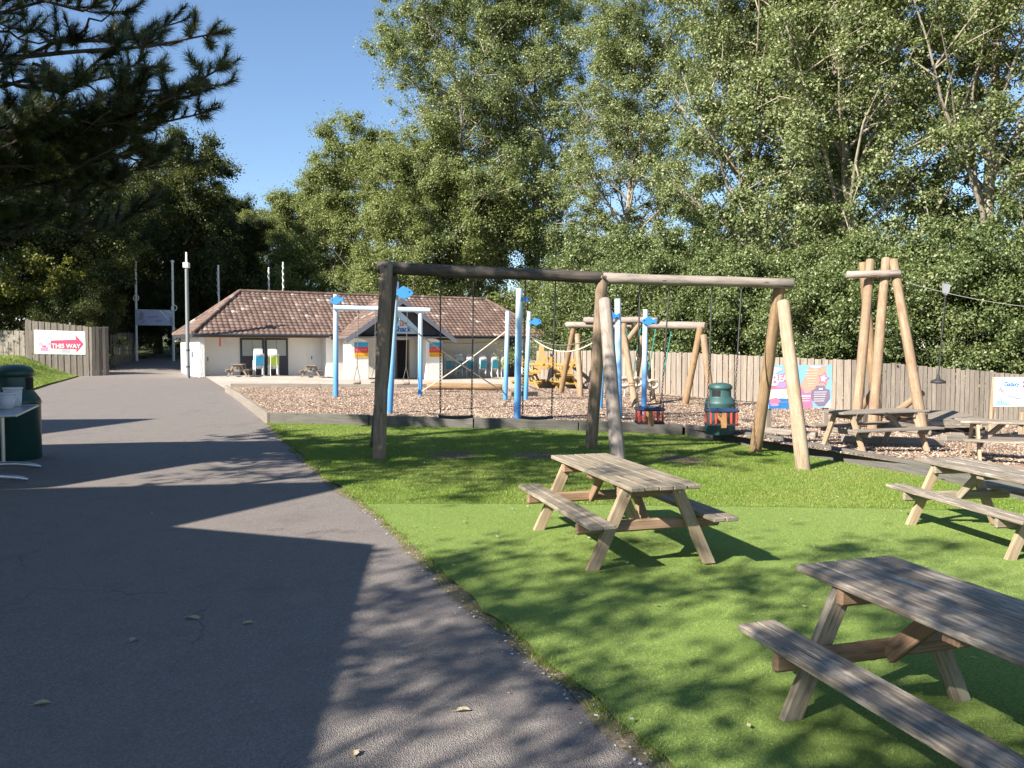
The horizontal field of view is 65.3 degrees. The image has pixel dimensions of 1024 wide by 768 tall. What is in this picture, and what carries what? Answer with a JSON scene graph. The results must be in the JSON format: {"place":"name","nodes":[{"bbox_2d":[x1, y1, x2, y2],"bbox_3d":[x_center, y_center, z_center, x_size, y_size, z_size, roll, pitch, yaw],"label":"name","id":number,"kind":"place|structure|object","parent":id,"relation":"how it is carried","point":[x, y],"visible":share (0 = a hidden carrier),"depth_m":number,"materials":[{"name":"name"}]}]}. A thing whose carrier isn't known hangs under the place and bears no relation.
{"place":"outdoors","nodes":[
{"label":"outdoors","id":0,"kind":"place"},
{"bbox_2d":[0,354,77,388],"bbox_3d":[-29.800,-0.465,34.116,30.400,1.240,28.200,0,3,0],"label":"grass bank","id":1,"kind":"structure","parent":0,"point":[49,369],"depth_m":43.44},
{"bbox_2d":[0,351,650,767],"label":"tarmac path","id":2,"kind":"structure","parent":0,"point":[152,503],"depth_m":5.11,"materials":[{"name":"asphalt"}]},
{"bbox_2d":[0,404,40,480],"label":"side table","id":3,"kind":"object","parent":2,"relation":"on","point":[17,411],"visible":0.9,"depth_m":11.29,"materials":[{"name":"metal"}]},
{"bbox_2d":[0,392,16,408],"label":"plastic tub","id":4,"kind":"object","parent":3,"relation":"on","point":[7,400],"visible":1,"depth_m":10.91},
{"bbox_2d":[2,387,22,406],"bbox_3d":[-7.146,0.184,11.450,0.258,0.272,0.258,0,3,0],"label":"plastic tub","id":5,"kind":"object","parent":3,"relation":"on","point":[18,398],"visible":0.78,"depth_m":11.40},
{"bbox_2d":[0,364,41,460],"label":"litter bin","id":6,"kind":"object","parent":2,"relation":"on","point":[23,437],"visible":0.84,"depth_m":12.24,"materials":[{"name":"plastic"}]},
{"bbox_2d":[133,260,176,360],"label":"banner gate","id":7,"kind":"structure","parent":2,"relation":"on","point":[152,317],"depth_m":57.72,"materials":[{"name":"metal"}]},
{"bbox_2d":[183,252,192,377],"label":"light pole","id":8,"kind":"object","parent":2,"relation":"on","point":[186,266],"visible":0.96,"depth_m":44.07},
{"bbox_2d":[55,385,670,767],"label":"path litter","id":9,"kind":"object","parent":2,"relation":"on","point":[635,751],"visible":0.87,"depth_m":4.64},
{"bbox_2d":[205,375,535,387],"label":"paved terrace","id":10,"kind":"structure","parent":0,"point":[222,381],"depth_m":45.14,"materials":[{"name":"concrete"}]},
{"bbox_2d":[225,364,251,376],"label":"picnic table","id":11,"kind":"object","parent":10,"relation":"on","point":[232,370],"visible":0.96,"depth_m":44.49,"materials":[{"name":"wood"}]},
{"bbox_2d":[299,365,322,377],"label":"picnic table","id":12,"kind":"object","parent":10,"relation":"on","point":[305,370],"visible":1,"depth_m":46.53,"materials":[{"name":"wood"}]},
{"bbox_2d":[268,425,675,767],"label":"verge soil","id":13,"kind":"structure","parent":0,"point":[606,728],"depth_m":4.71,"materials":[{"name":"soil"}]},
{"bbox_2d":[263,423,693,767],"bbox_3d":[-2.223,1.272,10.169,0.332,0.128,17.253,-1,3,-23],"label":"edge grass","id":14,"kind":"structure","parent":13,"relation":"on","point":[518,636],"depth_m":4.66,"materials":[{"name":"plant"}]},
{"bbox_2d":[8,342,1011,510],"bbox_3d":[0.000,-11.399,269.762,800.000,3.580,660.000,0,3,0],"label":"ground","id":15,"kind":"structure","parent":0,"point":[146,351],"depth_m":63.40,"materials":[{"name":"plant"}]},
{"bbox_2d":[0,330,32,356],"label":"paling fence","id":16,"kind":"object","parent":15,"relation":"on","point":[16,346],"visible":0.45,"depth_m":47.37,"materials":[{"name":"wood"}]},
{"bbox_2d":[0,135,70,337],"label":"dark tree","id":17,"kind":"object","parent":15,"relation":"on","point":[5,251],"visible":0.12,"depth_m":52.22,"materials":[{"name":"green plant"}]},
{"bbox_2d":[0,242,98,348],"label":"golden bush","id":18,"kind":"object","parent":15,"relation":"on","point":[21,262],"visible":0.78,"depth_m":49.53,"materials":[{"name":"green plant"}]},
{"bbox_2d":[25,320,92,375],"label":"paling fence","id":19,"kind":"object","parent":15,"relation":"on","point":[66,363],"visible":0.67,"depth_m":46.27,"materials":[{"name":"wood"}]},
{"bbox_2d":[34,330,85,354],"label":"arrow banner","id":20,"kind":"object","parent":19,"relation":"attached to","point":[57,342],"visible":1,"depth_m":46.19,"materials":[{"name":"metal"}]},
{"bbox_2d":[17,282,136,368],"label":"ivy bush","id":21,"kind":"object","parent":15,"relation":"on","point":[86,309],"visible":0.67,"depth_m":50.03,"materials":[{"name":"green plant"}]},
{"bbox_2d":[0,129,162,335],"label":"dark tree","id":22,"kind":"object","parent":15,"relation":"on","point":[127,280],"visible":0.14,"depth_m":53.51,"materials":[{"name":"green plant"}]},
{"bbox_2d":[6,147,157,362],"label":"olive tree","id":23,"kind":"object","parent":15,"relation":"on","point":[124,261],"visible":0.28,"depth_m":53.86,"materials":[{"name":"green plant"}]},
{"bbox_2d":[92,327,108,375],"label":"paling fence","id":24,"kind":"object","parent":15,"relation":"on","point":[102,338],"visible":0.82,"depth_m":46.65,"materials":[{"name":"wood"}]},
{"bbox_2d":[110,333,134,364],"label":"paling fence","id":25,"kind":"object","parent":15,"relation":"on","point":[128,353],"visible":0.69,"depth_m":55.92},
{"bbox_2d":[0,0,247,245],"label":"pine tree","id":26,"kind":"object","parent":15,"relation":"on","point":[35,142],"visible":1,"depth_m":9.02,"materials":[{"name":"green plant"}]},
{"bbox_2d":[88,259,178,356],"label":"ivy bush","id":27,"kind":"object","parent":15,"relation":"on","point":[152,281],"visible":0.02,"depth_m":63.42,"materials":[{"name":"green plant"}]},
{"bbox_2d":[107,263,171,358],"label":"ivy bush","id":28,"kind":"object","parent":15,"relation":"on","point":[142,334],"visible":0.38,"depth_m":59.88,"materials":[{"name":"green plant"}]},
{"bbox_2d":[105,155,212,352],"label":"dark tree","id":29,"kind":"object","parent":15,"relation":"on","point":[135,180],"visible":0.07,"depth_m":64.43,"materials":[{"name":"green plant"}]},
{"bbox_2d":[137,278,199,357],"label":"ivy bush","id":30,"kind":"object","parent":15,"relation":"on","point":[156,299],"visible":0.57,"depth_m":60.02,"materials":[{"name":"green plant"}]},
{"bbox_2d":[125,121,264,327],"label":"dark tree","id":31,"kind":"object","parent":15,"relation":"on","point":[193,233],"visible":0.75,"depth_m":61.20,"materials":[{"name":"green plant"}]},
{"bbox_2d":[198,185,271,302],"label":"dark tree","id":32,"kind":"object","parent":15,"relation":"on","point":[246,203],"visible":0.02,"depth_m":80.12,"materials":[{"name":"green plant"}]},
{"bbox_2d":[198,209,283,308],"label":"dark tree","id":33,"kind":"object","parent":15,"relation":"on","point":[253,235],"visible":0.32,"depth_m":71.46,"materials":[{"name":"green plant"}]},
{"bbox_2d":[225,385,269,422],"bbox_3d":[-8.278,0.511,24.549,0.123,0.346,14.133,-1,3,-23],"label":"timber edging","id":34,"kind":"object","parent":15,"relation":"on","point":[259,411],"visible":0.68,"depth_m":21.70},
{"bbox_2d":[231,203,319,290],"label":"willow tree","id":35,"kind":"object","parent":15,"relation":"on","point":[251,214],"visible":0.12,"depth_m":77.83,"materials":[{"name":"green plant"}]},
{"bbox_2d":[254,163,365,291],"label":"willow tree","id":36,"kind":"object","parent":15,"relation":"on","point":[285,204],"visible":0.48,"depth_m":70.67,"materials":[{"name":"green plant"}]},
{"bbox_2d":[230,383,426,387],"bbox_3d":[-5.796,0.201,31.662,10.288,0.504,0.740,-1,3,-11],"label":"timber edging","id":37,"kind":"object","parent":15,"relation":"on","point":[310,385],"visible":0.27,"depth_m":31.25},
{"bbox_2d":[288,100,406,293],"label":"willow tree","id":38,"kind":"object","parent":15,"relation":"on","point":[335,226],"visible":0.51,"depth_m":65.42,"materials":[{"name":"green plant"}]},
{"bbox_2d":[172,289,545,379],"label":"shack building","id":39,"kind":"structure","parent":15,"relation":"on","point":[293,328],"depth_m":49.46,"materials":[{"name":"white paint"}]},
{"bbox_2d":[240,338,263,374],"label":"door","id":40,"kind":"structure","parent":39,"relation":"in","point":[247,345],"depth_m":47.56,"materials":[{"name":"black glass"}]},
{"bbox_2d":[264,338,287,374],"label":"door","id":41,"kind":"structure","parent":39,"relation":"in","point":[281,344],"depth_m":48.45,"materials":[{"name":"black glass"}]},
{"bbox_2d":[397,340,407,377],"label":"doorway","id":42,"kind":"structure","parent":39,"relation":"in","point":[401,344],"depth_m":51.38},
{"bbox_2d":[336,100,476,295],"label":"willow tree","id":43,"kind":"object","parent":15,"relation":"on","point":[398,169],"visible":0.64,"depth_m":59.26,"materials":[{"name":"green plant"}]},
{"bbox_2d":[353,0,563,296],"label":"poplar tree","id":44,"kind":"object","parent":15,"relation":"on","point":[392,44],"visible":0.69,"depth_m":60.84,"materials":[{"name":"green plant"}]},
{"bbox_2d":[270,413,682,434],"bbox_3d":[-0.919,0.928,17.332,9.138,0.498,0.580,0,3,6],"label":"timber edging","id":45,"kind":"object","parent":15,"relation":"on","point":[420,421],"visible":0.57,"depth_m":17.07,"materials":[{"name":"wood"}]},
{"bbox_2d":[398,154,558,312],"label":"willow tree","id":46,"kind":"object","parent":15,"relation":"on","point":[517,218],"visible":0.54,"depth_m":60.21,"materials":[{"name":"green plant"}]},
{"bbox_2d":[436,0,635,301],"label":"poplar tree","id":47,"kind":"object","parent":15,"relation":"on","point":[544,195],"visible":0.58,"depth_m":62.78,"materials":[{"name":"green plant"}]},
{"bbox_2d":[500,254,582,374],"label":"ivy bush","id":48,"kind":"object","parent":15,"relation":"on","point":[529,288],"visible":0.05,"depth_m":57.14,"materials":[{"name":"green plant"}]},
{"bbox_2d":[493,223,636,388],"bbox_3d":[3.426,-3.594,39.486,7.548,9.145,7.725,1,3,15],"label":"ivy bush","id":49,"kind":"object","parent":15,"relation":"on","point":[573,254],"visible":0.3,"depth_m":38.42,"materials":[{"name":"green plant"}]},
{"bbox_2d":[530,220,636,347],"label":"ivy bush","id":50,"kind":"object","parent":15,"relation":"on","point":[588,239],"visible":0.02,"depth_m":47.61,"materials":[{"name":"green plant"}]},
{"bbox_2d":[544,219,687,378],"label":"ivy bush","id":51,"kind":"object","parent":15,"relation":"on","point":[635,246],"visible":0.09,"depth_m":40.58,"materials":[{"name":"green plant"}]},
{"bbox_2d":[547,249,698,387],"bbox_3d":[5.723,-2.571,36.370,7.845,7.334,7.355,2,3,31],"label":"ivy bush","id":52,"kind":"object","parent":15,"relation":"on","point":[627,299],"visible":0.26,"depth_m":35.25,"materials":[{"name":"green plant"}]},
{"bbox_2d":[533,0,720,307],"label":"poplar tree","id":53,"kind":"object","parent":15,"relation":"on","point":[616,55],"visible":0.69,"depth_m":50.20,"materials":[{"name":"green plant"}]},
{"bbox_2d":[536,350,851,409],"bbox_3d":[6.022,-0.234,30.819,0.310,2.135,14.418,-2,4,-42],"label":"paling fence","id":54,"kind":"object","parent":15,"relation":"on","point":[676,365],"visible":0.36,"depth_m":29.21,"materials":[{"name":"wood"}]},
{"bbox_2d":[607,214,782,396],"bbox_3d":[7.687,-3.142,33.713,7.374,8.729,7.205,-3,4,-43],"label":"ivy bush","id":55,"kind":"object","parent":15,"relation":"on","point":[670,260],"visible":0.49,"depth_m":32.65,"materials":[{"name":"green plant"}]},
{"bbox_2d":[629,195,786,387],"bbox_3d":[10.116,-4.158,39.077,9.130,10.807,8.920,-2,3,-37],"label":"ivy bush","id":56,"kind":"object","parent":15,"relation":"on","point":[700,226],"visible":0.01,"depth_m":38.24,"materials":[{"name":"green plant"}]},
{"bbox_2d":[653,232,836,400],"bbox_3d":[9.348,-2.194,31.640,7.355,7.334,7.845,-1,3,-28],"label":"ivy bush","id":57,"kind":"object","parent":15,"relation":"on","point":[725,312],"visible":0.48,"depth_m":30.40,"materials":[{"name":"green plant"}]},
{"bbox_2d":[619,0,880,397],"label":"poplar tree","id":58,"kind":"object","parent":15,"relation":"on","point":[693,140],"visible":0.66,"depth_m":33.13,"materials":[{"name":"green plant"}]},
{"bbox_2d":[727,217,900,389],"bbox_3d":[11.315,-2.300,29.096,6.461,7.648,6.313,-1,3,-12],"label":"ivy bush","id":59,"kind":"object","parent":15,"relation":"on","point":[804,290],"visible":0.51,"depth_m":27.82,"materials":[{"name":"green plant"}]},
{"bbox_2d":[674,0,1023,404],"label":"poplar tree","id":60,"kind":"object","parent":15,"relation":"on","point":[857,22],"visible":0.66,"depth_m":30.71,"materials":[{"name":"green plant"}]},
{"bbox_2d":[735,1,968,391],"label":"poplar tree","id":61,"kind":"object","parent":15,"relation":"on","point":[863,209],"visible":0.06,"depth_m":44.03,"materials":[{"name":"green plant"}]},
{"bbox_2d":[685,424,1023,500],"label":"timber edging","id":62,"kind":"object","parent":15,"relation":"on","point":[915,468],"visible":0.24,"depth_m":13.66,"materials":[{"name":"wood"}]},
{"bbox_2d":[767,215,1016,416],"bbox_3d":[13.314,-1.989,27.613,7.723,7.700,8.237,0,3,3],"label":"ivy bush","id":63,"kind":"object","parent":15,"relation":"on","point":[917,305],"visible":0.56,"depth_m":26.05,"materials":[{"name":"green plant"}]},
{"bbox_2d":[835,0,1023,412],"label":"poplar tree","id":64,"kind":"object","parent":15,"relation":"on","point":[963,37],"visible":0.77,"depth_m":30.13,"materials":[{"name":"green plant"}]},
{"bbox_2d":[851,360,1023,419],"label":"paling fence","id":65,"kind":"object","parent":15,"relation":"on","point":[975,403],"visible":0.35,"depth_m":24.26,"materials":[{"name":"wood"}]},
{"bbox_2d":[874,195,1023,413],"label":"ivy bush","id":66,"kind":"object","parent":15,"relation":"on","point":[974,242],"visible":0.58,"depth_m":25.56,"materials":[{"name":"green plant"}]},
{"bbox_2d":[961,239,1023,417],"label":"ivy bush","id":67,"kind":"object","parent":15,"relation":"on","point":[1017,363],"visible":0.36,"depth_m":25.12,"materials":[{"name":"green plant"}]},
{"bbox_2d":[0,0,1023,347],"label":"sky","id":68,"kind":"structure","parent":0,"point":[301,54],"materials":[{"name":"blue"}]},
{"bbox_2d":[231,387,1023,468],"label":"bark play area","id":69,"kind":"object","parent":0,"point":[603,416],"visible":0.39,"depth_m":21.36,"materials":[{"name":"wood"}]},
{"bbox_2d":[330,294,429,396],"bbox_3d":[-4.108,-1.146,25.037,3.075,3.281,0.270,0,3,-10],"label":"trapeze frame","id":70,"kind":"object","parent":69,"relation":"on","point":[335,300],"visible":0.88,"depth_m":24.83,"materials":[{"name":"metal"}]},
{"bbox_2d":[387,281,413,413],"bbox_3d":[-2.626,-0.797,18.686,0.685,3.189,0.217,0,3,0],"label":"play post","id":71,"kind":"object","parent":69,"relation":"on","point":[403,292],"visible":0.59,"depth_m":18.65,"materials":[{"name":"metal"}]},
{"bbox_2d":[426,382,501,389],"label":"beam","id":72,"kind":"structure","parent":69,"relation":"on","point":[459,386],"depth_m":28.74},
{"bbox_2d":[503,311,509,399],"bbox_3d":[-0.166,-0.800,23.852,0.214,2.752,0.135,0,3,0],"label":"play post","id":73,"kind":"object","parent":69,"relation":"on","point":[506,360],"visible":0.88,"depth_m":23.80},
{"bbox_2d":[398,319,502,391],"bbox_3d":[-1.456,-0.645,21.290,0.035,2.011,5.663,1,3,25],"label":"climbing rope","id":74,"kind":"object","parent":73,"relation":"attached to","point":[446,353],"visible":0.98,"depth_m":20.68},
{"bbox_2d":[514,288,529,418],"bbox_3d":[0.219,-0.617,17.646,0.389,2.983,0.177,2,3,32],"label":"play post","id":75,"kind":"object","parent":69,"relation":"on","point":[518,354],"visible":0.81,"depth_m":17.64,"materials":[{"name":"metal"}]},
{"bbox_2d":[510,374,545,387],"bbox_3d":[0.700,-0.088,33.632,1.280,0.716,1.929,0,3,8],"label":"picnic table","id":76,"kind":"object","parent":69,"relation":"on","point":[537,381],"visible":0.42,"depth_m":32.95,"materials":[{"name":"wood"}]},
{"bbox_2d":[522,356,548,373],"bbox_3d":[0.900,-0.817,33.599,1.280,0.717,1.929,0,3,2],"label":"picnic table","id":77,"kind":"object","parent":76,"relation":"on","point":[537,371],"visible":0.71,"depth_m":32.92,"materials":[{"name":"wood"}]},
{"bbox_2d":[523,312,541,399],"bbox_3d":[0.612,-0.795,24.040,0.549,2.755,0.192,0,3,0],"label":"play post","id":78,"kind":"object","parent":69,"relation":"on","point":[536,321],"visible":0.89,"depth_m":24.01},
{"bbox_2d":[546,373,576,388],"bbox_3d":[2.200,-0.065,33.734,1.280,0.717,1.932,0,3,-6],"label":"picnic table","id":79,"kind":"object","parent":69,"relation":"on","point":[557,383],"visible":0.62,"depth_m":33.07,"materials":[{"name":"wood"}]},
{"bbox_2d":[547,356,575,373],"bbox_3d":[2.100,-0.799,33.701,1.280,0.716,1.927,0,3,-2],"label":"picnic table","id":80,"kind":"object","parent":79,"relation":"on","point":[557,371],"visible":0.68,"depth_m":33.01,"materials":[{"name":"wood"}]},
{"bbox_2d":[612,299,621,418],"bbox_3d":[2.352,-0.515,18.375,0.390,2.874,0.211,0,3,0],"label":"play post","id":81,"kind":"object","parent":69,"relation":"on","point":[616,315],"visible":0.57,"depth_m":18.32,"materials":[{"name":"metal"}]},
{"bbox_2d":[236,387,1023,464],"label":"bark chips","id":82,"kind":"object","parent":69,"relation":"on","point":[998,456],"visible":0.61,"depth_m":20.68,"materials":[{"name":"wood"}]},
{"bbox_2d":[558,317,712,407],"bbox_3d":[4.009,-0.723,25.946,3.295,2.962,6.254,-1,3,-18],"label":"log climbing frame","id":83,"kind":"object","parent":69,"relation":"on","point":[698,327],"visible":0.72,"depth_m":25.47,"materials":[{"name":"wood"}]},
{"bbox_2d":[647,359,658,397],"bbox_3d":[4.383,-0.165,25.020,0.428,1.223,0.250,0,3,0],"label":"rope knot","id":84,"kind":"object","parent":83,"relation":"attached to","point":[651,387],"visible":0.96,"depth_m":24.98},
{"bbox_2d":[641,309,656,414],"bbox_3d":[3.415,-0.492,20.015,0.387,2.743,0.193,0,3,0],"label":"play post","id":85,"kind":"object","parent":69,"relation":"on","point":[647,321],"visible":0.86,"depth_m":19.98,"materials":[{"name":"metal"}]},
{"bbox_2d":[704,383,735,434],"bbox_3d":[4.190,0.488,16.100,0.630,1.030,0.630,-1,3,-20],"label":"litter bin","id":86,"kind":"object","parent":69,"relation":"on","point":[720,395],"visible":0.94,"depth_m":15.88,"materials":[{"name":"green plastic"}]},
{"bbox_2d":[764,427,817,437],"bbox_3d":[5.648,0.992,16.447,1.218,0.163,0.180,2,3,37],"label":"timber sleeper","id":87,"kind":"object","parent":69,"relation":"on","point":[787,432],"visible":0.54,"depth_m":16.41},
{"bbox_2d":[765,365,831,426],"bbox_3d":[6.443,0.327,17.966,1.638,1.511,0.096,-1,3,-14],"label":"beach sign","id":88,"kind":"object","parent":69,"relation":"on","point":[816,385],"visible":0.66,"depth_m":17.97,"materials":[{"name":"plastic"}]},
{"bbox_2d":[808,408,943,451],"bbox_3d":[6.621,0.839,14.606,1.930,0.717,1.280,-1,3,-18],"label":"picnic table","id":89,"kind":"object","parent":69,"relation":"on","point":[854,416],"visible":0.96,"depth_m":14.47,"materials":[{"name":"wood"}]},
{"bbox_2d":[846,257,929,436],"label":"zip tower","id":90,"kind":"structure","parent":69,"relation":"on","point":[870,352],"depth_m":18.25,"materials":[{"name":"wood"}]},
{"bbox_2d":[903,281,1023,306],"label":"zip cable","id":91,"kind":"object","parent":90,"relation":"attached to","point":[961,296],"visible":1,"depth_m":17.66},
{"bbox_2d":[930,283,949,383],"bbox_3d":[9.609,-1.132,17.967,0.326,2.250,0.326,3,4,45],"label":"zip swing","id":92,"kind":"object","parent":91,"relation":"hanging from","point":[946,289],"visible":1,"depth_m":17.93,"materials":[{"name":"rubber"}]},
{"bbox_2d":[841,435,943,445],"bbox_3d":[7.410,1.103,15.562,2.055,0.230,0.200,0,3,-7],"label":"timber sleeper","id":93,"kind":"object","parent":69,"relation":"on","point":[898,440],"visible":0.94,"depth_m":15.48,"materials":[{"name":"wood"}]},
{"bbox_2d":[863,410,988,432],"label":"timber deck","id":94,"kind":"structure","parent":69,"relation":"on","point":[936,418],"depth_m":18.98,"materials":[{"name":"wood"}]},
{"bbox_2d":[940,434,1023,441],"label":"timber sleeper","id":95,"kind":"object","parent":69,"relation":"on","point":[949,437],"visible":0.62,"depth_m":16.64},
{"bbox_2d":[951,418,1023,460],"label":"picnic table","id":96,"kind":"object","parent":69,"relation":"on","point":[983,440],"visible":0.98,"depth_m":13.46,"materials":[{"name":"wood"}]},
{"bbox_2d":[988,377,1023,431],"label":"zip notice","id":97,"kind":"object","parent":69,"relation":"on","point":[1007,391],"visible":0.97,"depth_m":18.46,"materials":[{"name":"plastic"}]},
{"bbox_2d":[269,422,1023,511],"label":"lawn","id":98,"kind":"structure","parent":0,"point":[544,457],"depth_m":12.03,"materials":[{"name":"plant"}]},
{"bbox_2d":[370,261,810,469],"bbox_3d":[1.262,-0.232,12.882,7.122,3.454,2.824,0,3,-8],"label":"swing frame","id":99,"kind":"object","parent":98,"relation":"on","point":[603,356],"visible":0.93,"depth_m":12.89,"materials":[{"name":"wood"}]},
{"bbox_2d":[438,277,473,418],"bbox_3d":[-0.897,-0.610,12.935,0.582,2.349,0.200,0,3,0],"label":"flat swing","id":100,"kind":"object","parent":99,"relation":"hanging from","point":[455,417],"visible":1,"depth_m":12.92,"materials":[{"name":"rubber"}]},
{"bbox_2d":[521,280,555,419],"bbox_3d":[0.436,-0.575,13.095,0.578,2.316,0.200,0,3,0],"label":"flat swing","id":101,"kind":"object","parent":99,"relation":"hanging from","point":[536,418],"visible":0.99,"depth_m":13.08,"materials":[{"name":"rubber"}]},
{"bbox_2d":[634,285,669,425],"bbox_3d":[2.341,-0.485,13.318,0.562,2.356,0.396,0,3,0],"label":"cradle swing","id":102,"kind":"object","parent":99,"relation":"hanging from","point":[649,415],"visible":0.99,"depth_m":13.28,"materials":[{"name":"rubber"}]},
{"bbox_2d":[704,287,741,427],"bbox_3d":[3.570,-0.465,13.458,0.584,2.380,0.396,0,3,0],"label":"cradle swing","id":103,"kind":"object","parent":99,"relation":"hanging from","point":[721,421],"visible":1,"depth_m":13.41,"materials":[{"name":"rubber"}]},
{"bbox_2d":[368,503,1023,767],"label":"artificial turf","id":104,"kind":"structure","parent":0,"point":[707,760],"depth_m":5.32,"materials":[{"name":"plastic"}]},
{"bbox_2d":[518,453,737,570],"bbox_3d":[0.940,1.106,7.160,1.280,0.717,1.930,-1,3,-16],"label":"picnic table","id":105,"kind":"object","parent":104,"relation":"on","point":[629,480],"visible":0.98,"depth_m":6.61,"materials":[{"name":"wood"}]},
{"bbox_2d":[337,428,1023,726],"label":"leaf litter","id":106,"kind":"object","parent":104,"relation":"on","point":[748,724],"visible":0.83,"depth_m":8.22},
{"bbox_2d":[738,555,1023,767],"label":"picnic table","id":107,"kind":"object","parent":104,"relation":"on","point":[946,614],"visible":0.98,"depth_m":3.61,"materials":[{"name":"timber"},{"name":"weathered timber"}]},
{"bbox_2d":[886,457,1023,559],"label":"picnic table","id":108,"kind":"object","parent":104,"relation":"on","point":[980,471],"visible":0.97,"depth_m":8.40,"materials":[{"name":"weathered timber"},{"name":"warm timber"}]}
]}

